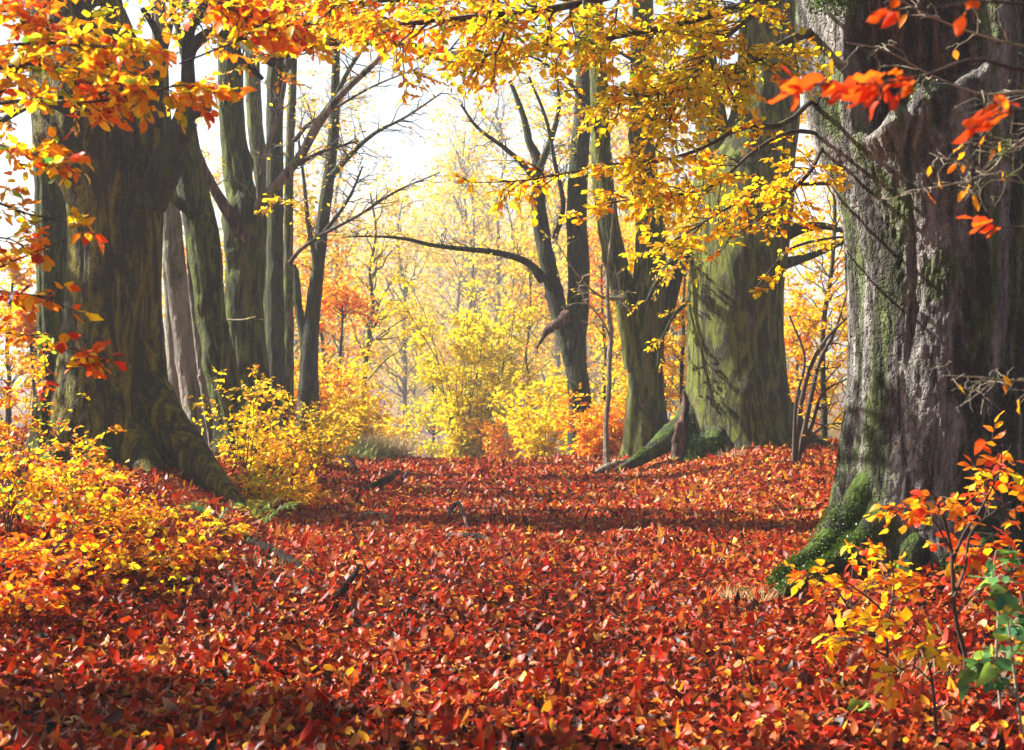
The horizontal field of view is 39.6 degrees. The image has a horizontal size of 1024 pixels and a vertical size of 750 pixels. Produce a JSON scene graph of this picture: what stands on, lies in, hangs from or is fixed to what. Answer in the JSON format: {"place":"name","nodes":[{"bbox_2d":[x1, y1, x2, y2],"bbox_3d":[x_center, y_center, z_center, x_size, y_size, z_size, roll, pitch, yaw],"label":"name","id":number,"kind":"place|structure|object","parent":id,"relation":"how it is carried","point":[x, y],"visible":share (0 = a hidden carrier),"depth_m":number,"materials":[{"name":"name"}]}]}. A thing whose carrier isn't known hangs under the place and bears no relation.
{"place":"outdoors","nodes":[
{"label":"outdoors","id":0,"kind":"place"},
{"bbox_2d":[0,0,846,381],"label":"sky","id":1,"kind":"structure","parent":0,"point":[385,101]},
{"bbox_2d":[0,248,1021,749],"bbox_3d":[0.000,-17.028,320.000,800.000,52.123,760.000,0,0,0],"label":"ground","id":2,"kind":"structure","parent":0,"point":[394,414],"depth_m":199.42,"materials":[{"name":"plant"}]},
{"bbox_2d":[0,247,35,424],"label":"young tree","id":3,"kind":"object","parent":2,"relation":"on","point":[19,280],"visible":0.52,"depth_m":26.92,"materials":[{"name":"yellow plant"}]},
{"bbox_2d":[0,304,36,421],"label":"young tree","id":4,"kind":"object","parent":2,"relation":"on","point":[20,324],"visible":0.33,"depth_m":23.71,"materials":[{"name":"orange plant"}]},
{"bbox_2d":[5,0,66,456],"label":"beech tree","id":5,"kind":"object","parent":2,"relation":"on","point":[51,203],"visible":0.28,"depth_m":17.44,"materials":[{"name":"brown plant"}]},
{"bbox_2d":[0,430,77,537],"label":"shrub","id":6,"kind":"object","parent":2,"relation":"on","point":[7,466],"visible":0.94,"depth_m":10.17,"materials":[{"name":"yellow plant"}]},
{"bbox_2d":[0,552,79,628],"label":"shrub","id":7,"kind":"object","parent":2,"relation":"on","point":[38,600],"visible":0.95,"depth_m":8.03,"materials":[{"name":"orange plant"}]},
{"bbox_2d":[0,331,89,494],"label":"shrub","id":8,"kind":"object","parent":2,"relation":"on","point":[4,427],"visible":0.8,"depth_m":13.12,"materials":[{"name":"orange plant"}]},
{"bbox_2d":[0,498,107,589],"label":"shrub","id":9,"kind":"object","parent":2,"relation":"on","point":[14,558],"visible":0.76,"depth_m":9.05,"materials":[{"name":"orange plant"}]},
{"bbox_2d":[4,459,129,540],"bbox_3d":[-3.361,0.965,10.670,0.827,0.732,1.233,0,0,-32],"label":"shrub","id":10,"kind":"object","parent":2,"relation":"on","point":[81,501],"visible":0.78,"depth_m":10.53,"materials":[{"name":"yellow plant"}]},
{"bbox_2d":[30,424,126,490],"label":"shrub","id":11,"kind":"object","parent":2,"relation":"on","point":[94,464],"visible":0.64,"depth_m":13.58,"materials":[{"name":"yellow plant"}]},
{"bbox_2d":[1,515,160,590],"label":"shrub","id":12,"kind":"object","parent":2,"relation":"on","point":[111,555],"visible":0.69,"depth_m":9.61,"materials":[{"name":"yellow plant"}]},
{"bbox_2d":[18,458,163,538],"bbox_3d":[-3.320,1.006,11.260,1.021,0.724,0.904,0,0,0],"label":"shrub","id":13,"kind":"object","parent":2,"relation":"on","point":[130,501],"visible":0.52,"depth_m":11.27,"materials":[{"name":"orange plant"}]},
{"bbox_2d":[91,524,197,578],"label":"shrub","id":14,"kind":"object","parent":2,"relation":"on","point":[164,555],"visible":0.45,"depth_m":10.32,"materials":[{"name":"orange plant"}]},
{"bbox_2d":[99,492,193,533],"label":"shrub","id":15,"kind":"object","parent":2,"relation":"on","point":[171,513],"visible":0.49,"depth_m":11.65,"materials":[{"name":"orange plant"}]},
{"bbox_2d":[0,0,334,398],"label":"young tree","id":16,"kind":"object","parent":2,"relation":"on","point":[34,48],"visible":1,"depth_m":6.38,"materials":[{"name":"orange plant"}]},
{"bbox_2d":[140,561,199,600],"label":"shrub","id":17,"kind":"object","parent":2,"relation":"on","point":[196,579],"visible":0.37,"depth_m":9.63,"materials":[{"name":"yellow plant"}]},
{"bbox_2d":[162,260,181,405],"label":"beech tree","id":18,"kind":"object","parent":2,"relation":"on","point":[173,376],"visible":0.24,"depth_m":20.73,"materials":[{"name":"grey plant"}]},
{"bbox_2d":[162,117,226,332],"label":"tree","id":19,"kind":"object","parent":2,"relation":"on","point":[216,177],"visible":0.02,"depth_m":82.38,"materials":[{"name":"yellow plant"}]},
{"bbox_2d":[184,230,212,448],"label":"beech tree","id":20,"kind":"object","parent":2,"relation":"on","point":[202,379],"visible":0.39,"depth_m":19.55,"materials":[{"name":"grey plant"}]},
{"bbox_2d":[162,529,243,567],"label":"shrub","id":21,"kind":"object","parent":2,"relation":"on","point":[208,554],"visible":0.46,"depth_m":11.16,"materials":[{"name":"orange plant"}]},
{"bbox_2d":[151,0,261,445],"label":"beech tree","id":22,"kind":"object","parent":2,"relation":"on","point":[179,303],"visible":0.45,"depth_m":19.87,"materials":[{"name":"grey plant"}]},
{"bbox_2d":[165,4,260,460],"bbox_3d":[-4.141,-2.223,19.043,1.678,7.021,1.153,0,0,-14],"label":"beech tree","id":23,"kind":"object","parent":2,"relation":"on","point":[191,201],"visible":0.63,"depth_m":18.83,"materials":[{"name":"grey plant"}]},
{"bbox_2d":[176,506,257,541],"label":"shrub","id":24,"kind":"object","parent":2,"relation":"on","point":[235,529],"visible":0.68,"depth_m":12.41,"materials":[{"name":"yellow plant"}]},
{"bbox_2d":[184,366,291,475],"bbox_3d":[-3.318,0.621,17.575,1.281,1.481,1.235,0,0,0],"label":"shrub","id":25,"kind":"object","parent":2,"relation":"on","point":[251,423],"visible":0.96,"depth_m":17.43,"materials":[{"name":"yellow plant"}]},
{"bbox_2d":[245,34,266,339],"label":"beech tree","id":26,"kind":"object","parent":2,"relation":"on","point":[255,124],"visible":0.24,"depth_m":27.86,"materials":[{"name":"grey plant"}]},
{"bbox_2d":[229,459,299,516],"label":"shrub","id":27,"kind":"object","parent":2,"relation":"on","point":[267,492],"visible":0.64,"depth_m":15.09,"materials":[{"name":"yellow plant"}]},
{"bbox_2d":[235,497,300,522],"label":"fern","id":28,"kind":"object","parent":2,"relation":"on","point":[266,503],"visible":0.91,"depth_m":14.25,"materials":[{"name":"green plant"}]},
{"bbox_2d":[241,365,296,445],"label":"shrub","id":29,"kind":"object","parent":2,"relation":"on","point":[262,400],"visible":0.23,"depth_m":21.07,"materials":[{"name":"yellow plant"}]},
{"bbox_2d":[227,404,323,480],"bbox_3d":[-2.999,0.917,18.145,1.024,1.078,1.392,0,0,-27],"label":"shrub","id":30,"kind":"object","parent":2,"relation":"on","point":[283,457],"visible":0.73,"depth_m":17.99,"materials":[{"name":"yellow plant"}]},
{"bbox_2d":[216,163,349,389],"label":"tree","id":31,"kind":"object","parent":2,"relation":"on","point":[296,341],"visible":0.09,"depth_m":78.08,"materials":[{"name":"yellow plant"}]},
{"bbox_2d":[220,191,351,377],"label":"tree","id":32,"kind":"object","parent":2,"relation":"on","point":[298,344],"visible":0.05,"depth_m":75.13,"materials":[{"name":"yellow plant"}]},
{"bbox_2d":[237,454,335,508],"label":"shrub","id":33,"kind":"object","parent":2,"relation":"on","point":[309,482],"visible":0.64,"depth_m":16.15,"materials":[{"name":"orange plant"}]},
{"bbox_2d":[0,0,584,507],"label":"beech tree","id":34,"kind":"object","parent":2,"relation":"on","point":[124,196],"visible":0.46,"depth_m":15.46,"materials":[{"name":"brown plant"}]},
{"bbox_2d":[266,2,340,436],"bbox_3d":[-3.622,-4.189,24.517,1.872,10.882,1.594,0,0,0],"label":"beech tree","id":35,"kind":"object","parent":2,"relation":"on","point":[275,327],"visible":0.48,"depth_m":24.87,"materials":[{"name":"grey plant"}]},
{"bbox_2d":[259,401,353,476],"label":"shrub","id":36,"kind":"object","parent":2,"relation":"on","point":[331,447],"visible":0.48,"depth_m":19.51,"materials":[{"name":"yellow plant"}]},
{"bbox_2d":[278,401,359,466],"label":"shrub","id":37,"kind":"object","parent":2,"relation":"on","point":[327,442],"visible":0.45,"depth_m":21.83,"materials":[{"name":"yellow plant"}]},
{"bbox_2d":[294,344,358,437],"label":"shrub","id":38,"kind":"object","parent":2,"relation":"on","point":[323,393],"visible":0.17,"depth_m":28.39,"materials":[{"name":"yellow plant"}]},
{"bbox_2d":[193,3,466,444],"bbox_3d":[-2.842,-3.288,21.453,4.443,9.073,2.559,0,0,0],"label":"beech tree","id":39,"kind":"object","parent":2,"relation":"on","point":[244,209],"visible":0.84,"depth_m":21.72,"materials":[{"name":"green plant"}]},
{"bbox_2d":[293,203,369,393],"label":"young tree","id":40,"kind":"object","parent":2,"relation":"on","point":[307,256],"visible":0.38,"depth_m":37.76,"materials":[{"name":"yellow plant"}]},
{"bbox_2d":[300,394,364,450],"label":"shrub","id":41,"kind":"object","parent":2,"relation":"on","point":[346,417],"visible":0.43,"depth_m":25.52,"materials":[{"name":"yellow plant"}]},
{"bbox_2d":[283,97,393,408],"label":"tree","id":42,"kind":"object","parent":2,"relation":"on","point":[344,218],"visible":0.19,"depth_m":92.91,"materials":[{"name":"yellow plant"}]},
{"bbox_2d":[294,340,385,440],"bbox_3d":[-3.743,0.459,29.921,2.192,2.427,1.880,0,0,0],"label":"shrub","id":43,"kind":"object","parent":2,"relation":"on","point":[353,375],"visible":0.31,"depth_m":29.97,"materials":[{"name":"yellow plant"}]},
{"bbox_2d":[319,262,385,419],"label":"young tree","id":44,"kind":"object","parent":2,"relation":"on","point":[340,301],"visible":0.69,"depth_m":34.84,"materials":[{"name":"orange plant"}]},
{"bbox_2d":[328,380,392,441],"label":"shrub","id":45,"kind":"object","parent":2,"relation":"on","point":[368,430],"visible":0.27,"depth_m":31.32,"materials":[{"name":"plant"}]},
{"bbox_2d":[344,338,386,432],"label":"tree","id":46,"kind":"object","parent":2,"relation":"on","point":[373,356],"visible":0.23,"depth_m":87.33,"materials":[{"name":"yellow plant"}]},
{"bbox_2d":[283,52,451,398],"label":"tree","id":47,"kind":"object","parent":2,"relation":"on","point":[339,178],"visible":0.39,"depth_m":91.98,"materials":[{"name":"yellow plant"}]},
{"bbox_2d":[283,9,456,431],"bbox_3d":[-2.582,-3.164,24.860,3.990,8.984,1.908,0,0,27],"label":"beech tree","id":48,"kind":"object","parent":2,"relation":"on","point":[289,255],"visible":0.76,"depth_m":25.91,"materials":[{"name":"grey plant"}]},
{"bbox_2d":[319,262,423,421],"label":"tree","id":49,"kind":"object","parent":2,"relation":"on","point":[381,374],"visible":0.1,"depth_m":157.42,"materials":[{"name":"yellow plant"}]},
{"bbox_2d":[293,2,466,439],"bbox_3d":[-2.701,-3.332,26.420,3.652,9.554,2.026,0,0,35],"label":"beech tree","id":50,"kind":"object","parent":2,"relation":"on","point":[308,323],"visible":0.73,"depth_m":26.86,"materials":[{"name":"grey plant"}]},
{"bbox_2d":[330,166,446,418],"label":"young tree","id":51,"kind":"object","parent":2,"relation":"on","point":[374,303],"visible":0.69,"depth_m":43.83,"materials":[{"name":"yellow plant"}]},
{"bbox_2d":[363,396,434,455],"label":"shrub","id":52,"kind":"object","parent":2,"relation":"on","point":[388,430],"visible":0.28,"depth_m":40.14,"materials":[{"name":"yellow plant"}]},
{"bbox_2d":[373,252,429,430],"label":"tree","id":53,"kind":"object","parent":2,"relation":"on","point":[399,292],"visible":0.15,"depth_m":190.18,"materials":[{"name":"yellow plant"}]},
{"bbox_2d":[372,282,435,425],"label":"tree","id":54,"kind":"object","parent":2,"relation":"on","point":[398,390],"visible":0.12,"depth_m":172.79,"materials":[{"name":"yellow plant"}]},
{"bbox_2d":[330,165,480,435],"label":"tree","id":55,"kind":"object","parent":2,"relation":"on","point":[404,352],"visible":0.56,"depth_m":95.74,"materials":[{"name":"yellow plant"}]},
{"bbox_2d":[383,278,445,454],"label":"tree","id":56,"kind":"object","parent":2,"relation":"on","point":[413,395],"visible":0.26,"depth_m":99.05,"materials":[{"name":"yellow plant"}]},
{"bbox_2d":[373,196,467,448],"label":"tree","id":57,"kind":"object","parent":2,"relation":"on","point":[414,277],"visible":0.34,"depth_m":160.62,"materials":[{"name":"yellow plant"}]},
{"bbox_2d":[396,357,458,457],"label":"young tree","id":58,"kind":"object","parent":2,"relation":"on","point":[422,416],"visible":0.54,"depth_m":46.90,"materials":[{"name":"yellow plant"}]},
{"bbox_2d":[396,226,480,444],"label":"tree","id":59,"kind":"object","parent":2,"relation":"on","point":[438,436],"visible":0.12,"depth_m":165.71,"materials":[{"name":"yellow plant"}]},
{"bbox_2d":[426,340,469,455],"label":"tree","id":60,"kind":"object","parent":2,"relation":"on","point":[442,347],"visible":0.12,"depth_m":87.28,"materials":[{"name":"yellow plant"}]},
{"bbox_2d":[377,116,533,437],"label":"tree","id":61,"kind":"object","parent":2,"relation":"on","point":[459,156],"visible":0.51,"depth_m":95.72,"materials":[{"name":"yellow plant"}]},
{"bbox_2d":[373,249,548,458],"bbox_3d":[-1.119,-0.132,39.584,4.967,6.857,3.680,0,0,14],"label":"young tree","id":62,"kind":"object","parent":2,"relation":"on","point":[484,358],"visible":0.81,"depth_m":39.34,"materials":[{"name":"yellow plant"}]},
{"bbox_2d":[337,17,591,455],"bbox_3d":[-0.818,-3.695,27.547,5.510,11.139,2.066,0,0,-18],"label":"beech tree","id":63,"kind":"object","parent":2,"relation":"on","point":[568,325],"visible":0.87,"depth_m":28.32,"materials":[{"name":"brown plant"}]},
{"bbox_2d":[397,80,533,456],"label":"tree","id":64,"kind":"object","parent":2,"relation":"on","point":[464,153],"visible":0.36,"depth_m":111.10,"materials":[{"name":"yellow plant"}]},
{"bbox_2d":[379,160,562,419],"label":"tree","id":65,"kind":"object","parent":2,"relation":"on","point":[465,271],"visible":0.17,"depth_m":98.03,"materials":[{"name":"yellow plant"}]},
{"bbox_2d":[466,398,538,459],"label":"shrub","id":66,"kind":"object","parent":2,"relation":"on","point":[505,444],"visible":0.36,"depth_m":36.77,"materials":[{"name":"orange plant"}]},
{"bbox_2d":[427,49,592,451],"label":"tree","id":67,"kind":"object","parent":2,"relation":"on","point":[497,130],"visible":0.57,"depth_m":89.22,"materials":[{"name":"yellow plant"}]},
{"bbox_2d":[341,426,678,475],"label":"grass","id":68,"kind":"structure","parent":2,"relation":"on","point":[372,447],"depth_m":27.61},
{"bbox_2d":[0,422,1023,749],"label":"fallen leaves","id":69,"kind":"object","parent":2,"relation":"on","point":[524,690],"depth_m":8.40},
{"bbox_2d":[784,539,921,618],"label":"sapling","id":70,"kind":"object","parent":69,"relation":"on","point":[817,590],"visible":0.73,"depth_m":8.12,"materials":[{"name":"orange plant"}]},
{"bbox_2d":[816,538,925,677],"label":"sapling","id":71,"kind":"object","parent":69,"relation":"on","point":[870,621],"visible":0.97,"depth_m":6.45,"materials":[{"name":"yellow plant"}]},
{"bbox_2d":[870,606,964,733],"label":"sapling","id":72,"kind":"object","parent":69,"relation":"on","point":[905,615],"visible":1,"depth_m":5.50,"materials":[{"name":"orange plant"}]},
{"bbox_2d":[935,444,1023,605],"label":"sapling","id":73,"kind":"object","parent":69,"relation":"on","point":[960,560],"visible":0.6,"depth_m":6.94,"materials":[{"name":"orange plant"}]},
{"bbox_2d":[955,583,1023,733],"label":"weed","id":74,"kind":"object","parent":69,"relation":"on","point":[985,674],"visible":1,"depth_m":5.45,"materials":[{"name":"green plant"}]},
{"bbox_2d":[967,549,1023,708],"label":"weed","id":75,"kind":"object","parent":69,"relation":"on","point":[1016,629],"visible":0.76,"depth_m":5.99,"materials":[{"name":"green plant"}]},
{"bbox_2d":[438,161,593,456],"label":"tree","id":76,"kind":"object","parent":2,"relation":"on","point":[513,234],"visible":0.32,"depth_m":83.49,"materials":[{"name":"yellow plant"}]},
{"bbox_2d":[20,443,1015,749],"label":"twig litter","id":77,"kind":"object","parent":2,"relation":"on","point":[496,585],"visible":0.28,"depth_m":8.36,"materials":[{"name":"brown plant"}]},
{"bbox_2d":[491,239,567,457],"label":"young tree","id":78,"kind":"object","parent":2,"relation":"on","point":[531,300],"visible":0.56,"depth_m":45.52,"materials":[{"name":"yellow plant"}]},
{"bbox_2d":[487,367,591,458],"bbox_3d":[0.638,0.941,30.440,2.331,2.238,2.819,0,0,0],"label":"shrub","id":79,"kind":"object","parent":2,"relation":"on","point":[544,446],"visible":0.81,"depth_m":30.38,"materials":[{"name":"yellow plant"}]},
{"bbox_2d":[480,175,600,452],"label":"tree","id":80,"kind":"object","parent":2,"relation":"on","point":[549,219],"visible":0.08,"depth_m":98.39,"materials":[{"name":"yellow plant"}]},
{"bbox_2d":[461,57,632,455],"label":"tree","id":81,"kind":"object","parent":2,"relation":"on","point":[556,354],"visible":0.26,"depth_m":80.98,"materials":[{"name":"yellow plant"}]},
{"bbox_2d":[543,368,627,454],"bbox_3d":[1.428,0.882,29.196,1.848,2.118,2.423,0,0,30],"label":"shrub","id":82,"kind":"object","parent":2,"relation":"on","point":[560,383],"visible":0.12,"depth_m":29.46,"materials":[{"name":"yellow plant"}]},
{"bbox_2d":[550,383,625,458],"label":"shrub","id":83,"kind":"object","parent":2,"relation":"on","point":[589,437],"visible":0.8,"depth_m":26.82,"materials":[{"name":"orange plant"}]},
{"bbox_2d":[490,148,686,444],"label":"tree","id":84,"kind":"object","parent":2,"relation":"on","point":[589,350],"visible":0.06,"depth_m":89.34,"materials":[{"name":"yellow plant"}]},
{"bbox_2d":[563,197,619,463],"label":"beech tree","id":85,"kind":"object","parent":2,"relation":"on","point":[606,449],"visible":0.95,"depth_m":23.17,"materials":[{"name":"brown plant"}]},
{"bbox_2d":[553,219,633,411],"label":"young tree","id":86,"kind":"object","parent":2,"relation":"on","point":[603,330],"visible":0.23,"depth_m":35.87,"materials":[{"name":"yellow plant"}]},
{"bbox_2d":[513,0,691,457],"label":"beech tree","id":87,"kind":"object","parent":2,"relation":"on","point":[646,418],"visible":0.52,"depth_m":24.30,"materials":[{"name":"brown plant"}]},
{"bbox_2d":[527,85,683,444],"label":"tree","id":88,"kind":"object","parent":2,"relation":"on","point":[622,122],"visible":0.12,"depth_m":75.42,"materials":[{"name":"yellow plant"}]},
{"bbox_2d":[533,112,690,388],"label":"tree","id":89,"kind":"object","parent":2,"relation":"on","point":[616,178],"visible":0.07,"depth_m":83.35,"materials":[{"name":"yellow plant"}]},
{"bbox_2d":[546,187,688,443],"bbox_3d":[2.889,-1.193,37.795,4.150,8.158,3.657,0,0,0],"label":"young tree","id":90,"kind":"object","parent":2,"relation":"on","point":[630,229],"visible":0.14,"depth_m":37.52,"materials":[{"name":"yellow plant"}]},
{"bbox_2d":[597,162,690,406],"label":"young tree","id":91,"kind":"object","parent":2,"relation":"on","point":[666,236],"visible":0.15,"depth_m":32.93,"materials":[{"name":"yellow plant"}]},
{"bbox_2d":[274,0,1023,596],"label":"beech tree","id":92,"kind":"object","parent":2,"relation":"on","point":[930,284],"visible":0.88,"depth_m":10.01,"materials":[{"name":"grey plant"}]},
{"bbox_2d":[590,0,733,421],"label":"tree","id":93,"kind":"object","parent":2,"relation":"on","point":[672,150],"visible":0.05,"depth_m":71.61,"materials":[{"name":"yellow plant"}]},
{"bbox_2d":[663,261,688,421],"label":"young tree","id":94,"kind":"object","parent":2,"relation":"on","point":[683,317],"visible":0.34,"depth_m":28.03,"materials":[{"name":"orange plant"}]},
{"bbox_2d":[670,390,689,456],"bbox_3d":[2.540,0.731,21.568,0.324,1.016,0.208,0,0,-41],"label":"dead stump","id":95,"kind":"object","parent":2,"relation":"on","point":[679,440],"visible":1,"depth_m":21.52,"materials":[{"name":"brown wood"}]},
{"bbox_2d":[591,0,842,472],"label":"beech tree","id":96,"kind":"object","parent":2,"relation":"on","point":[737,389],"visible":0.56,"depth_m":21.85,"materials":[{"name":"green plant"}]},
{"bbox_2d":[711,580,795,606],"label":"grass tuft","id":97,"kind":"object","parent":2,"relation":"on","point":[747,594],"visible":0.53,"depth_m":9.60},
{"bbox_2d":[784,297,836,435],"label":"young tree","id":98,"kind":"object","parent":2,"relation":"on","point":[789,341],"visible":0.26,"depth_m":30.13,"materials":[{"name":"orange plant"}]},
{"bbox_2d":[784,111,847,440],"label":"young tree","id":99,"kind":"object","parent":2,"relation":"on","point":[817,327],"visible":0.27,"depth_m":25.82,"materials":[{"name":"yellow plant"}]},
{"bbox_2d":[784,94,847,419],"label":"young tree","id":100,"kind":"object","parent":2,"relation":"on","point":[808,293],"visible":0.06,"depth_m":29.02,"materials":[{"name":"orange plant"}]},
{"bbox_2d":[788,296,847,460],"bbox_3d":[4.048,0.041,18.464,0.941,2.177,0.868,0,0,0],"label":"bare bush","id":101,"kind":"object","parent":2,"relation":"on","point":[799,446],"visible":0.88,"depth_m":18.44,"materials":[{"name":"brown plant"}]},
{"bbox_2d":[807,346,846,438],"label":"tree","id":102,"kind":"object","parent":2,"relation":"on","point":[831,421],"visible":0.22,"depth_m":89.73,"materials":[{"name":"orange plant"}]},
{"bbox_2d":[768,0,1023,237],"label":"young tree","id":103,"kind":"object","parent":2,"relation":"on","point":[870,84],"visible":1,"depth_m":3.36,"materials":[{"name":"orange plant"}]},
{"bbox_2d":[826,0,1023,415],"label":"young tree","id":104,"kind":"object","parent":2,"relation":"on","point":[963,193],"visible":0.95,"depth_m":5.01,"materials":[{"name":"orange plant"}]},
{"bbox_2d":[863,411,1023,694],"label":"sapling","id":105,"kind":"object","parent":2,"relation":"on","point":[920,511],"visible":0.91,"depth_m":6.48,"materials":[{"name":"orange plant"}]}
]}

